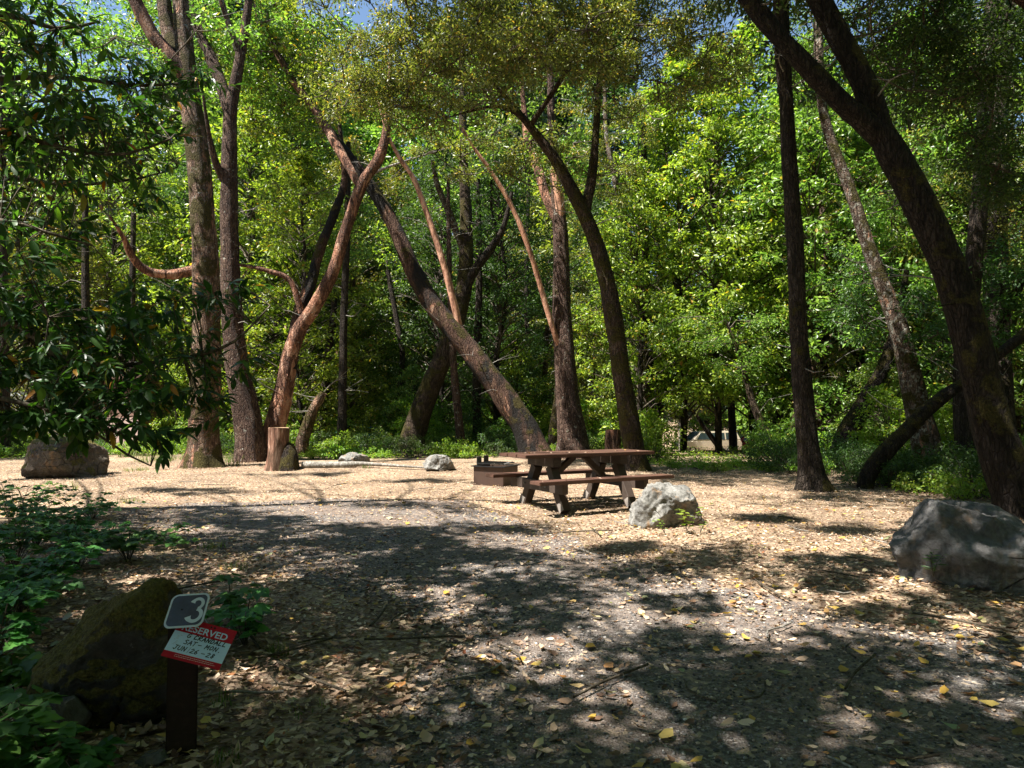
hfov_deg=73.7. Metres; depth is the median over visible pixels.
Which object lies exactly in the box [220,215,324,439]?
broadleaf tree
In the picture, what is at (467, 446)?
shrub
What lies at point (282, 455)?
tree stump
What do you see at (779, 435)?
shrub
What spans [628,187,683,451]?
slim tree
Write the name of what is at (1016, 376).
broadleaf tree
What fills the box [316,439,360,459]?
shrub
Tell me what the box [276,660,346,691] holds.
fallen twig
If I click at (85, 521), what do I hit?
bramble
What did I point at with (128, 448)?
shrub
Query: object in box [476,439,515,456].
shrub
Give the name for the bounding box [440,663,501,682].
fallen twig
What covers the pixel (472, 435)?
shrub
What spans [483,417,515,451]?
shrub
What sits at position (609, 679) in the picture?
fallen twig
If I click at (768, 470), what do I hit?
shrub
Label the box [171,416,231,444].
shrub
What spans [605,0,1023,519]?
oak tree
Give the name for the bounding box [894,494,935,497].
fallen twig
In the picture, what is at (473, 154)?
tanoak tree
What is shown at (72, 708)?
stone
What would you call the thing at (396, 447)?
shrub
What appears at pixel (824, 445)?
shrub
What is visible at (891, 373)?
understory tree
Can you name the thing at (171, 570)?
fallen twig
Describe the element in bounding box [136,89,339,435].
broadleaf tree
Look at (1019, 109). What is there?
tall broadleaf tree
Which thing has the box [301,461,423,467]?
fallen log
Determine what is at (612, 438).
dead stub
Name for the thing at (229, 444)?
shrub
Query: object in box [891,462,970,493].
shrub
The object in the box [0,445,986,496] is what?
ground cover
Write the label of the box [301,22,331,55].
redwood tree
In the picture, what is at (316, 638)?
fallen twig
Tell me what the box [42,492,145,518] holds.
bramble
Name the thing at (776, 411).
understory tree
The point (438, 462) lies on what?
boulder
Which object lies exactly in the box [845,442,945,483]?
shrub
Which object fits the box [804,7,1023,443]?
broadleaf tree
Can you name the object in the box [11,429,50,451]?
shrub
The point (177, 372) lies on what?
understory tree
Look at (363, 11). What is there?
sky
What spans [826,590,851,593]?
fallen twig
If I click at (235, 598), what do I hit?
bramble
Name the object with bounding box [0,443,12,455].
shrub
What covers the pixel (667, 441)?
shrub
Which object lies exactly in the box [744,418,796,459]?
shrub
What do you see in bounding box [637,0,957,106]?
canopy tree
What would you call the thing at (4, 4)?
redwood tree
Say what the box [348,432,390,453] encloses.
shrub
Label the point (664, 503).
boulder
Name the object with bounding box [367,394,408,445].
shrub
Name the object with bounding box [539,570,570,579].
fallen twig
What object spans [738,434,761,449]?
parked car
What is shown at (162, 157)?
tall broadleaf tree
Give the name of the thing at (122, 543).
bramble
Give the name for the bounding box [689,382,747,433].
understory tree
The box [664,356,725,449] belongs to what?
slim tree
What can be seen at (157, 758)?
stone
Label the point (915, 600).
fallen twig
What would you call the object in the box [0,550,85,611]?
bramble
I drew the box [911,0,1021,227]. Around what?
redwood tree
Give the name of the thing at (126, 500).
grass
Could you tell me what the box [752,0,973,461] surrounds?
madrone tree
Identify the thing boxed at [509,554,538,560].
fallen twig
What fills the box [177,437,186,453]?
shrub
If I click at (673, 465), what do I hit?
shrub
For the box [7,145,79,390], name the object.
broadleaf tree
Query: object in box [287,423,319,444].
shrub
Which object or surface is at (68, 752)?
bramble
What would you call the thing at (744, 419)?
tall broadleaf tree
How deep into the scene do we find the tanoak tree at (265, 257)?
32.03 m
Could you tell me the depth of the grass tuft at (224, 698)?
3.32 m
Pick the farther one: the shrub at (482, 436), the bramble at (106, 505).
the shrub at (482, 436)
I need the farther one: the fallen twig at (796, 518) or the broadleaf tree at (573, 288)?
the broadleaf tree at (573, 288)
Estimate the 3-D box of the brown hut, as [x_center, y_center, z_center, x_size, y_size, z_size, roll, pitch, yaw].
[-15.124,1.242,27.715,3.149,3.067,3.500,-1,-3,12]
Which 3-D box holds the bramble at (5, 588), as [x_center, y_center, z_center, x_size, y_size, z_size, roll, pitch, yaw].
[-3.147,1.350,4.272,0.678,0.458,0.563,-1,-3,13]
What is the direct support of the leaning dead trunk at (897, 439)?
on the ground at (358, 682)
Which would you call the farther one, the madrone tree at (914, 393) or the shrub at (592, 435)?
the shrub at (592, 435)
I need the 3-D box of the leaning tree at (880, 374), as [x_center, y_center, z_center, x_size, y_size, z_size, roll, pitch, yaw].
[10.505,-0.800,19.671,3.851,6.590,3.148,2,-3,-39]
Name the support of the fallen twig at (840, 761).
on the gravel pad
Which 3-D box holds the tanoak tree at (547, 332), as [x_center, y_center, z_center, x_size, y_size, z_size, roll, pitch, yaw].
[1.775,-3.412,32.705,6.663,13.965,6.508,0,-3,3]
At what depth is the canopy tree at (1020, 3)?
9.86 m
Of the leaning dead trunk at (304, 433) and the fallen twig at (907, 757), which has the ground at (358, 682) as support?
the leaning dead trunk at (304, 433)
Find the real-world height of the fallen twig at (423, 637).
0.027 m
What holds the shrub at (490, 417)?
on the ground at (358, 682)
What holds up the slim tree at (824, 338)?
on the ground at (358, 682)
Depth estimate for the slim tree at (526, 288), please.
31.24 m
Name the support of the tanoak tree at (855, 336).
on the ground at (358, 682)
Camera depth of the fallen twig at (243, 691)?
3.36 m
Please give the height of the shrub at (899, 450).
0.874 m
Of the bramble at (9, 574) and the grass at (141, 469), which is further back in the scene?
the grass at (141, 469)
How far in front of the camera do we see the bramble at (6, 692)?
2.88 m
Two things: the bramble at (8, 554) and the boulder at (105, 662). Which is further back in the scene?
the bramble at (8, 554)
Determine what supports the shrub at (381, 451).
on the ground at (358, 682)
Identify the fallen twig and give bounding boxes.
[30,567,99,573]
[127,564,150,575]
[152,569,190,573]
[178,577,243,589]
[198,690,283,698]
[241,636,336,662]
[270,676,311,686]
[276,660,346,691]
[298,633,345,642]
[364,633,463,639]
[369,601,388,626]
[390,609,410,622]
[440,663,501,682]
[470,602,489,613]
[497,643,520,658]
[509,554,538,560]
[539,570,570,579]
[563,529,612,532]
[573,663,648,697]
[683,679,716,702]
[744,681,771,699]
[754,578,789,600]
[766,622,791,637]
[778,516,813,521]
[798,566,868,578]
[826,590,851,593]
[827,755,854,767]
[837,641,855,658]
[844,653,875,689]
[845,556,870,561]
[865,748,939,759]
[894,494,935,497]
[907,598,926,605]
[912,612,1018,632]
[967,619,1006,633]
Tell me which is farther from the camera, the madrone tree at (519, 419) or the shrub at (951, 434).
the madrone tree at (519, 419)
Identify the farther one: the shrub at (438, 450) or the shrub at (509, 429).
the shrub at (509, 429)
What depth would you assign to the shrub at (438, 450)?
22.60 m
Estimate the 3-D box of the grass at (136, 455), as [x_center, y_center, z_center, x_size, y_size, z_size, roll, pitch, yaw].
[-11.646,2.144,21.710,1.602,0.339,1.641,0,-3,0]
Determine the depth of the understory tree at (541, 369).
42.94 m
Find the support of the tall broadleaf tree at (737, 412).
on the ground at (358, 682)
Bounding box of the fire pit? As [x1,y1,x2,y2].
[471,455,520,486]
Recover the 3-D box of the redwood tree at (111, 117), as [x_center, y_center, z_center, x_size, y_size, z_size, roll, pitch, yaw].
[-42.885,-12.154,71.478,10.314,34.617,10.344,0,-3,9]
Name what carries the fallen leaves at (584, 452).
on the picnic table
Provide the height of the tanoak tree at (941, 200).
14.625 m
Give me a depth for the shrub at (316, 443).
23.34 m
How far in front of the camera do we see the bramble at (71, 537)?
6.04 m
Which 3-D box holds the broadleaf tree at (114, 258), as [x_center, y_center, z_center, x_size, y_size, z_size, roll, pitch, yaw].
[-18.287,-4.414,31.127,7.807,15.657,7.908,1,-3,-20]
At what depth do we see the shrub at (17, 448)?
22.16 m
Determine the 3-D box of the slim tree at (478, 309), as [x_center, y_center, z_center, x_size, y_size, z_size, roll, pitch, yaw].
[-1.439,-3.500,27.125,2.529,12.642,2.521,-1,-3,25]
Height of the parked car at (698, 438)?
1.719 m
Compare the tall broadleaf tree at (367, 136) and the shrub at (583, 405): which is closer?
the shrub at (583, 405)
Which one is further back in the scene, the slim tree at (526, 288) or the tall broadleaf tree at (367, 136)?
the tall broadleaf tree at (367, 136)
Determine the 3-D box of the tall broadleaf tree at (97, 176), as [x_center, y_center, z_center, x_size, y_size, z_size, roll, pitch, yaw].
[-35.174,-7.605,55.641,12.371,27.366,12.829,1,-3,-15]
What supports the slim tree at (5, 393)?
on the ground at (358, 682)
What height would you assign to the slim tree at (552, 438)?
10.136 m
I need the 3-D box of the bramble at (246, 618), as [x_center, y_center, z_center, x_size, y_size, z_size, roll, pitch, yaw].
[-1.615,1.431,4.068,0.490,0.323,0.516,2,-3,-36]
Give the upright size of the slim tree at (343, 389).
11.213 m
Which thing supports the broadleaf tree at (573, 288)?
on the ground at (358, 682)
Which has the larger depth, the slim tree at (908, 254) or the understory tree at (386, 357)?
the understory tree at (386, 357)
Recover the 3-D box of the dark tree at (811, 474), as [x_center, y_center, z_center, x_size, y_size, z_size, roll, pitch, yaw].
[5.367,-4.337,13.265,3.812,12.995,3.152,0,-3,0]
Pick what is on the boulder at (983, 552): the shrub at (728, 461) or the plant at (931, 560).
the plant at (931, 560)
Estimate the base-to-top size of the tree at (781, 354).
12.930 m
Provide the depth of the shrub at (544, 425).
26.82 m
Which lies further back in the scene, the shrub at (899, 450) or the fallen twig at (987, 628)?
the shrub at (899, 450)
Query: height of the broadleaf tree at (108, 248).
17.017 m
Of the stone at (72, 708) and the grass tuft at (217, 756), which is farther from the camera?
the stone at (72, 708)
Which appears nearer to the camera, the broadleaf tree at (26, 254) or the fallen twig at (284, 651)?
the fallen twig at (284, 651)
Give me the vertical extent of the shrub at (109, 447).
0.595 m
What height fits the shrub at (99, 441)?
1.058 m
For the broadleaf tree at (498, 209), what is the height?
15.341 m
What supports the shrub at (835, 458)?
on the ground at (358, 682)
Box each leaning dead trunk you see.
[267,368,350,456]
[856,328,1023,488]
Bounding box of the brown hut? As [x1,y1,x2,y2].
[73,374,188,451]
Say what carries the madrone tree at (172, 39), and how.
on the ground at (358, 682)
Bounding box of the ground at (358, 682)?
[0,336,1023,767]
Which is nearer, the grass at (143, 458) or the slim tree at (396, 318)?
the grass at (143, 458)
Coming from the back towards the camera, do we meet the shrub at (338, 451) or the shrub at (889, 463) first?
the shrub at (338, 451)
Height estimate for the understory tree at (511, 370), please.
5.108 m
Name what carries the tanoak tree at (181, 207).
on the ground at (358, 682)
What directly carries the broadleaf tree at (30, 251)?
on the ground at (358, 682)
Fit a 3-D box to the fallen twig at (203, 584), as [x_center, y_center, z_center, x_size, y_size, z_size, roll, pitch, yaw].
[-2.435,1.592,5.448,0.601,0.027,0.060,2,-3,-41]
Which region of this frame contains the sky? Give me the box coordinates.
[18,0,1023,317]
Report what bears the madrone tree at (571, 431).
on the ground at (358, 682)
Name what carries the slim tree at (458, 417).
on the ground at (358, 682)
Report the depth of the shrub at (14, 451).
21.79 m
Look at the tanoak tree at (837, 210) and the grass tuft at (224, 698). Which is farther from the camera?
the tanoak tree at (837, 210)
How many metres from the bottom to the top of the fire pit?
0.565 m
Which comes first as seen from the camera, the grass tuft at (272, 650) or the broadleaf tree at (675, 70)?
the grass tuft at (272, 650)
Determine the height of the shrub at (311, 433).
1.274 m
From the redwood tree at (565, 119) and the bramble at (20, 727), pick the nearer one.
the bramble at (20, 727)
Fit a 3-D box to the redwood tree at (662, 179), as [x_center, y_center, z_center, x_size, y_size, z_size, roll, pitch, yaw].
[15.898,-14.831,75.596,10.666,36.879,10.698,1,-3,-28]
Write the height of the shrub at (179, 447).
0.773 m
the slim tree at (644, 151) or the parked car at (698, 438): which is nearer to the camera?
the slim tree at (644, 151)
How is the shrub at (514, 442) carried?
on the ground at (358, 682)
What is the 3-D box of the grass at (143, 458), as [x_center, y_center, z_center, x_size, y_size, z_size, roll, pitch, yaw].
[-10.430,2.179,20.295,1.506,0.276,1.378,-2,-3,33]
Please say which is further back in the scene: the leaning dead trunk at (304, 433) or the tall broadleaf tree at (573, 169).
the tall broadleaf tree at (573, 169)
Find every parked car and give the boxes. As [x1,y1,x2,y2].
[673,431,741,449]
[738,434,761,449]
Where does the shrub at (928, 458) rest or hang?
on the ground at (358, 682)
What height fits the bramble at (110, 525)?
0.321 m
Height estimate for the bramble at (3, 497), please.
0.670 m
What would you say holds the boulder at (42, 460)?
on the ground at (358, 682)
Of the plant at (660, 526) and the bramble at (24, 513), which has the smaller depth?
the bramble at (24, 513)
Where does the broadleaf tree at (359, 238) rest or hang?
on the ground at (358, 682)
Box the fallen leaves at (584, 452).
[525,449,668,481]
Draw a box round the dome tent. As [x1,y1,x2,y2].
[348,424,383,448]
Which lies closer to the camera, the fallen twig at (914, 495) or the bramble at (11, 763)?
the bramble at (11, 763)
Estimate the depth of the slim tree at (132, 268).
27.22 m
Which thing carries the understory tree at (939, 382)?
on the ground at (358, 682)
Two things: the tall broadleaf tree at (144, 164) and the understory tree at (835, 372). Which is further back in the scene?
the tall broadleaf tree at (144, 164)
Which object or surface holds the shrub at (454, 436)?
on the ground at (358, 682)
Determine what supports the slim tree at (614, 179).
on the ground at (358, 682)
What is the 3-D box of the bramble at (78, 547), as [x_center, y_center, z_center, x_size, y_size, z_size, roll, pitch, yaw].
[-3.599,1.444,5.351,0.809,0.386,0.624,0,-3,0]
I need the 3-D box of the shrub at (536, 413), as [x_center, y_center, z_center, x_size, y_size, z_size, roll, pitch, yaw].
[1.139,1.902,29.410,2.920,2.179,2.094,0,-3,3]
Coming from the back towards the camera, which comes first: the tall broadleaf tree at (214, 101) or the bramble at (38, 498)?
the tall broadleaf tree at (214, 101)
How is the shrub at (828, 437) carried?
on the ground at (358, 682)
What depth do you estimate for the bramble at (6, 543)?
5.95 m
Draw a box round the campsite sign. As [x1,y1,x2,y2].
[161,593,236,757]
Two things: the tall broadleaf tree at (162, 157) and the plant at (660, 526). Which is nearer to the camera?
the plant at (660, 526)
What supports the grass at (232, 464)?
on the ground at (358, 682)
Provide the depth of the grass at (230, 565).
6.11 m
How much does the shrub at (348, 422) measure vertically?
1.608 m
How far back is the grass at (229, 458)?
20.19 m
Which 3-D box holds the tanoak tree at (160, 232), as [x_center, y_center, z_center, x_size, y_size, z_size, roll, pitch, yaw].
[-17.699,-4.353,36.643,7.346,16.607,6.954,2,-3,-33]
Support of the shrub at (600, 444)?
on the ground at (358, 682)
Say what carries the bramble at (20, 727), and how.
on the ground at (358, 682)
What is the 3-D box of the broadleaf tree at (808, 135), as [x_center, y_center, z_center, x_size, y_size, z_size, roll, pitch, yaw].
[10.649,-4.950,24.378,8.570,15.550,8.093,0,-3,-4]
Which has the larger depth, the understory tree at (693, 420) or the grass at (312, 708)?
the understory tree at (693, 420)
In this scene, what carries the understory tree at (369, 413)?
on the ground at (358, 682)
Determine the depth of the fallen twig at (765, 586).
5.27 m
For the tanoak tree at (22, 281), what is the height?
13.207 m
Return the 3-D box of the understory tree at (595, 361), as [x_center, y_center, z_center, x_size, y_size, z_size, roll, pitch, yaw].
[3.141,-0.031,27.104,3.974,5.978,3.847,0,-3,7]
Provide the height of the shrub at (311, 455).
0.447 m
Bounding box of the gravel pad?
[116,498,1023,767]
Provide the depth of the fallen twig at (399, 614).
4.60 m
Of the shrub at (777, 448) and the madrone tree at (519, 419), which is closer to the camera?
the shrub at (777, 448)
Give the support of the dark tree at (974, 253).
on the ground at (358, 682)
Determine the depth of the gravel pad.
3.88 m
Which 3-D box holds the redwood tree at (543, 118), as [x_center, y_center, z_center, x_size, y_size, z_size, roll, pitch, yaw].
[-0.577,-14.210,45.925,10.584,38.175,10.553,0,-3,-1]
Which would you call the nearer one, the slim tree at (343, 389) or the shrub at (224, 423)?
the slim tree at (343, 389)
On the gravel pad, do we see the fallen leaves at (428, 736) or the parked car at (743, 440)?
the fallen leaves at (428, 736)
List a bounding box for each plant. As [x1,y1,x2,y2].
[652,519,667,532]
[676,507,703,529]
[923,549,948,576]
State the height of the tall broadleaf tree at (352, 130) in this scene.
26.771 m
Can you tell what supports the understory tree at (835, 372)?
on the ground at (358, 682)
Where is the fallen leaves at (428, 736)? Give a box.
[0,498,1023,767]
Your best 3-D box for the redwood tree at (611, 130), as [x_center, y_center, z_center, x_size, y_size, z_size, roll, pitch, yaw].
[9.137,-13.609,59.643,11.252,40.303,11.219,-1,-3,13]
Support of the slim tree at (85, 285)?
on the ground at (358, 682)
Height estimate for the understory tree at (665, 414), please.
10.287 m
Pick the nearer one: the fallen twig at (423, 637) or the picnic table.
the fallen twig at (423, 637)
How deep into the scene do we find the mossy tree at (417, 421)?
24.87 m
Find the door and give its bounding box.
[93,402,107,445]
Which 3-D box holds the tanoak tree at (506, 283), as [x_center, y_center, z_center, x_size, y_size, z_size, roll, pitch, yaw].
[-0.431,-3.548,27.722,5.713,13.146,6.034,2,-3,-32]
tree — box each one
[0,0,47,350]
[0,0,282,473]
[0,0,367,468]
[0,17,42,456]
[5,0,39,134]
[7,134,126,443]
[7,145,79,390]
[7,188,75,384]
[10,165,163,388]
[10,193,128,428]
[20,119,191,404]
[43,133,139,255]
[48,111,132,439]
[88,102,126,187]
[91,78,263,367]
[92,165,172,371]
[110,151,241,399]
[115,0,348,462]
[124,130,161,240]
[128,139,267,431]
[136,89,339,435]
[137,0,261,376]
[137,7,298,336]
[149,362,188,441]
[158,0,369,439]
[215,112,355,439]
[220,146,387,436]
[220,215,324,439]
[226,0,551,451]
[239,10,418,454]
[239,67,395,433]
[268,131,422,429]
[278,176,413,433]
[287,209,359,440]
[290,0,762,471]
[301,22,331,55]
[301,335,393,445]
[318,82,442,381]
[320,141,388,446]
[337,330,422,435]
[338,153,439,419]
[361,218,426,435]
[362,137,505,444]
[366,23,522,423]
[369,132,502,448]
[374,363,450,444]
[376,0,541,452]
[415,118,483,445]
[418,127,550,432]
[424,137,554,441]
[429,0,572,388]
[429,187,553,425]
[451,149,508,448]
[462,32,590,458]
[481,332,553,443]
[482,172,607,418]
[506,132,549,404]
[515,71,564,321]
[518,331,554,411]
[521,135,637,425]
[529,184,579,448]
[539,200,637,426]
[540,310,637,439]
[543,177,658,424]
[546,47,589,296]
[570,13,677,408]
[570,157,715,445]
[585,37,781,452]
[587,4,670,416]
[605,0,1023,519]
[613,78,665,445]
[620,31,813,452]
[628,85,689,412]
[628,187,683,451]
[631,377,671,444]
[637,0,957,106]
[648,292,794,453]
[653,17,856,449]
[653,140,743,422]
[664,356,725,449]
[667,333,742,439]
[689,221,749,449]
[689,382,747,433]
[692,30,938,439]
[701,147,788,433]
[706,67,905,437]
[722,146,806,433]
[746,0,860,492]
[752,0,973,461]
[756,373,790,435]
[757,356,832,437]
[760,261,832,420]
[762,109,949,426]
[762,147,925,436]
[783,50,963,400]
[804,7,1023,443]
[804,200,847,445]
[811,243,934,456]
[825,352,952,448]
[828,241,935,393]
[830,346,874,431]
[856,31,1023,428]
[871,224,924,441]
[890,7,1023,439]
[891,0,1023,465]
[900,197,1017,420]
[909,357,952,444]
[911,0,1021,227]
[954,2,1023,426]
[1008,5,1023,206]
[1011,0,1023,8]
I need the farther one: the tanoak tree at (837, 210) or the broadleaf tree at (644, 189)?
the tanoak tree at (837, 210)
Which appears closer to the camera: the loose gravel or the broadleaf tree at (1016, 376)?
the loose gravel
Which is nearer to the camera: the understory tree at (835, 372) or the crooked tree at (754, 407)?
the crooked tree at (754, 407)
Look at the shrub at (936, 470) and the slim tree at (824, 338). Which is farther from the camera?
the slim tree at (824, 338)
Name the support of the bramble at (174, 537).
on the ground at (358, 682)
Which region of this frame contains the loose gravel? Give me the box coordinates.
[180,533,1023,767]
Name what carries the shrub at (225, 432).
on the ground at (358, 682)
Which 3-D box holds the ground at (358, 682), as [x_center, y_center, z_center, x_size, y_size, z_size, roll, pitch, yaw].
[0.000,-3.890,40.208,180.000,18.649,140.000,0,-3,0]
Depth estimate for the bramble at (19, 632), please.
3.88 m
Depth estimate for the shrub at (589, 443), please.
22.23 m
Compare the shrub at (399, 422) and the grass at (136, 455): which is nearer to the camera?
the grass at (136, 455)
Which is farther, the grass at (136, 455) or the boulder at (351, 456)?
the grass at (136, 455)
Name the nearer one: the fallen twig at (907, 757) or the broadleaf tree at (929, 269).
the fallen twig at (907, 757)
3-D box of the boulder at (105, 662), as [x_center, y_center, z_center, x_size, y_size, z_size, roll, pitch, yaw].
[-1.864,1.270,3.208,0.709,0.757,0.556,0,-3,0]
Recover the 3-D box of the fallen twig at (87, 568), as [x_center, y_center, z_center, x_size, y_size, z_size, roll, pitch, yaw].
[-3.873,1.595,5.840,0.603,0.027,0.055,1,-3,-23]
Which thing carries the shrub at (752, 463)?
on the ground at (358, 682)
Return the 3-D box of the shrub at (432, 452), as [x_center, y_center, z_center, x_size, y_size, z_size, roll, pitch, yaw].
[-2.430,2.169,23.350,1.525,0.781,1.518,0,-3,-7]
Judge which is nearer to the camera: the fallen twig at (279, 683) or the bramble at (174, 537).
the fallen twig at (279, 683)
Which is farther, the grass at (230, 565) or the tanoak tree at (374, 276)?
the tanoak tree at (374, 276)
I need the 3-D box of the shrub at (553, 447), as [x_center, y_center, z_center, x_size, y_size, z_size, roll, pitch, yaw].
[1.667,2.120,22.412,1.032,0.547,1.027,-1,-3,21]
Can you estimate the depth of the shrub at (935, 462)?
13.14 m
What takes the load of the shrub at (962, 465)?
on the ground at (358, 682)
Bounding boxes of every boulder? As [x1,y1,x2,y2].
[21,436,109,478]
[26,578,181,728]
[338,452,369,461]
[422,454,454,470]
[627,482,703,528]
[888,498,1023,595]
[942,500,1023,525]
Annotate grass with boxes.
[117,448,173,457]
[117,497,137,503]
[121,467,148,471]
[133,452,182,462]
[196,540,228,549]
[219,563,247,570]
[223,453,237,462]
[224,458,245,466]
[284,699,325,719]
[345,705,361,722]
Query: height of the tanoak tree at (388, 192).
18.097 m
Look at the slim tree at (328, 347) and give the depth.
26.94 m
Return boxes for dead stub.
[605,429,621,448]
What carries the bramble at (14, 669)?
on the ground at (358, 682)
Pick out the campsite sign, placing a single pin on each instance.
(194, 641)
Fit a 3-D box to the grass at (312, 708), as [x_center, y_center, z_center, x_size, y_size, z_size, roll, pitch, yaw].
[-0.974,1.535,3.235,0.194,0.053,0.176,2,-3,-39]
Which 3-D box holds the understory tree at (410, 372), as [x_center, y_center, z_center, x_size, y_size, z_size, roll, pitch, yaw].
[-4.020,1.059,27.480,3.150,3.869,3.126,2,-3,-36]
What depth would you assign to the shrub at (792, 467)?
15.87 m
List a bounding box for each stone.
[35,695,91,732]
[135,749,168,767]
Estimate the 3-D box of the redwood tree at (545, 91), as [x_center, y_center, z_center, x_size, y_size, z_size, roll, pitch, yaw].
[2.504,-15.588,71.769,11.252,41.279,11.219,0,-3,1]
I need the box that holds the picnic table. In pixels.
[485,449,673,513]
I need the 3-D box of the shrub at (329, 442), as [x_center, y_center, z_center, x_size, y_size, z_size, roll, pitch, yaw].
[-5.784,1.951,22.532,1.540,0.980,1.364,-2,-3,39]
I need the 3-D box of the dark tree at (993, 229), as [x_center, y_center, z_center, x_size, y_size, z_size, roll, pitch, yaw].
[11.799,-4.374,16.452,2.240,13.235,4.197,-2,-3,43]
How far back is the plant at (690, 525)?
7.93 m
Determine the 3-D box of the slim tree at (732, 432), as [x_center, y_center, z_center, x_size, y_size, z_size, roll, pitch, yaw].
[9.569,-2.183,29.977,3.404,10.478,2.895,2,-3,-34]
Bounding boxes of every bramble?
[0,480,68,528]
[0,481,84,518]
[0,498,94,544]
[0,516,67,564]
[0,529,72,582]
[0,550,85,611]
[0,567,75,630]
[0,586,63,651]
[0,644,44,689]
[0,683,60,739]
[0,693,83,758]
[0,705,55,767]
[0,721,126,767]
[1,509,106,544]
[19,540,105,590]
[27,524,121,567]
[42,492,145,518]
[75,520,142,544]
[78,527,157,561]
[125,522,202,547]
[204,588,277,644]
[208,573,264,619]
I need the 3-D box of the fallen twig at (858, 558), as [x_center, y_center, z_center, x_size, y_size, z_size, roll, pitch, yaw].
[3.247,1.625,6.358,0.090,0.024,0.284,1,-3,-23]
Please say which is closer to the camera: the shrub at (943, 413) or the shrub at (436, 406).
the shrub at (943, 413)
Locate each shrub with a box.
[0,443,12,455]
[6,438,30,456]
[9,442,26,456]
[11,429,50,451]
[19,443,28,454]
[64,433,124,453]
[99,442,116,454]
[111,440,157,456]
[147,400,187,442]
[152,436,186,453]
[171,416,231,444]
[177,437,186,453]
[183,434,233,453]
[219,407,232,437]
[219,418,233,446]
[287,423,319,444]
[288,420,314,451]
[292,427,326,446]
[298,447,326,458]
[309,428,344,455]
[313,430,359,454]
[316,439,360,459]
[323,416,365,442]
[347,423,393,451]
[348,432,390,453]
[356,429,392,448]
[359,442,392,457]
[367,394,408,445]
[374,434,426,455]
[386,393,444,444]
[389,436,436,457]
[420,438,460,454]
[424,424,455,452]
[431,402,450,446]
[433,443,458,457]
[435,424,482,452]
[442,437,485,458]
[449,401,491,438]
[449,439,477,455]
[453,419,493,447]
[476,425,516,453]
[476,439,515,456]
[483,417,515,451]
[497,409,531,440]
[502,433,546,451]
[528,403,550,433]
[533,412,550,437]
[550,442,556,450]
[555,436,597,448]
[581,398,606,438]
[586,427,604,449]
[589,440,622,449]
[593,419,615,441]
[620,416,685,461]
[638,408,661,447]
[665,460,685,468]
[687,461,709,469]
[704,460,731,471]
[720,457,746,468]
[741,418,796,462]
[741,433,796,470]
[743,459,767,468]
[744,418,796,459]
[759,465,777,471]
[761,417,826,457]
[766,449,829,474]
[784,452,835,473]
[785,427,861,471]
[819,440,869,469]
[821,437,895,479]
[833,454,933,489]
[837,443,910,472]
[844,383,947,457]
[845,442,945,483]
[847,446,926,484]
[859,440,911,458]
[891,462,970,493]
[898,448,971,470]
[902,458,975,484]
[912,441,982,484]
[915,437,989,497]
[922,466,990,501]
[933,400,953,457]
[939,441,977,466]
[943,427,953,451]
[959,467,990,501]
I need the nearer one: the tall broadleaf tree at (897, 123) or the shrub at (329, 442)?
the shrub at (329, 442)
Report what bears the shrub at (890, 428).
on the ground at (358, 682)
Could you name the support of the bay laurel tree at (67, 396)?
on the ground at (358, 682)
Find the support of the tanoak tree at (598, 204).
on the ground at (358, 682)
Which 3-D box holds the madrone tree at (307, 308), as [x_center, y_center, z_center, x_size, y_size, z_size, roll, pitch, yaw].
[-6.902,-6.128,23.259,5.573,17.381,8.373,2,-3,-42]
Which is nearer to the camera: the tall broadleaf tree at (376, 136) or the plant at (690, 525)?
the plant at (690, 525)
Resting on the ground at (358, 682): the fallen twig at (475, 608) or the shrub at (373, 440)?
the shrub at (373, 440)
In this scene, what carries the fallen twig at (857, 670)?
on the gravel pad
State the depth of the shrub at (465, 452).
22.28 m
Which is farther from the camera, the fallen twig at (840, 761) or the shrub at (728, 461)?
the shrub at (728, 461)
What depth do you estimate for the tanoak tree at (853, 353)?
24.48 m
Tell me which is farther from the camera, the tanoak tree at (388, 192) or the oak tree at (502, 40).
the tanoak tree at (388, 192)
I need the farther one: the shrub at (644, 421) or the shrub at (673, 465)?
the shrub at (644, 421)
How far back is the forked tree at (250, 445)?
20.63 m
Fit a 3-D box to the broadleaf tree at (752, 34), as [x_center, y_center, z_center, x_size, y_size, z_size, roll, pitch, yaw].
[9.859,-6.046,26.969,7.526,18.080,7.405,2,-3,-39]
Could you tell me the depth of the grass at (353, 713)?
3.19 m
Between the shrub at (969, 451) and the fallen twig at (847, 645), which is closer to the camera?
the fallen twig at (847, 645)
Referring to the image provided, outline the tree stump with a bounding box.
[264,427,299,470]
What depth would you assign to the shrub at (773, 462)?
15.82 m
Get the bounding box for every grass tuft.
[208,743,241,767]
[211,685,233,708]
[263,638,288,657]
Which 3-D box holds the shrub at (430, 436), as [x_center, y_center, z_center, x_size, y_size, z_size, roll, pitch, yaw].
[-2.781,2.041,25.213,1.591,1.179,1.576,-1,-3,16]
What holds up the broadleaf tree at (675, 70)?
on the ground at (358, 682)
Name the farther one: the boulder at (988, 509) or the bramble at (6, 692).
the boulder at (988, 509)
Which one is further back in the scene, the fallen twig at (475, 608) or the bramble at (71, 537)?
the bramble at (71, 537)
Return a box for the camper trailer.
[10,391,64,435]

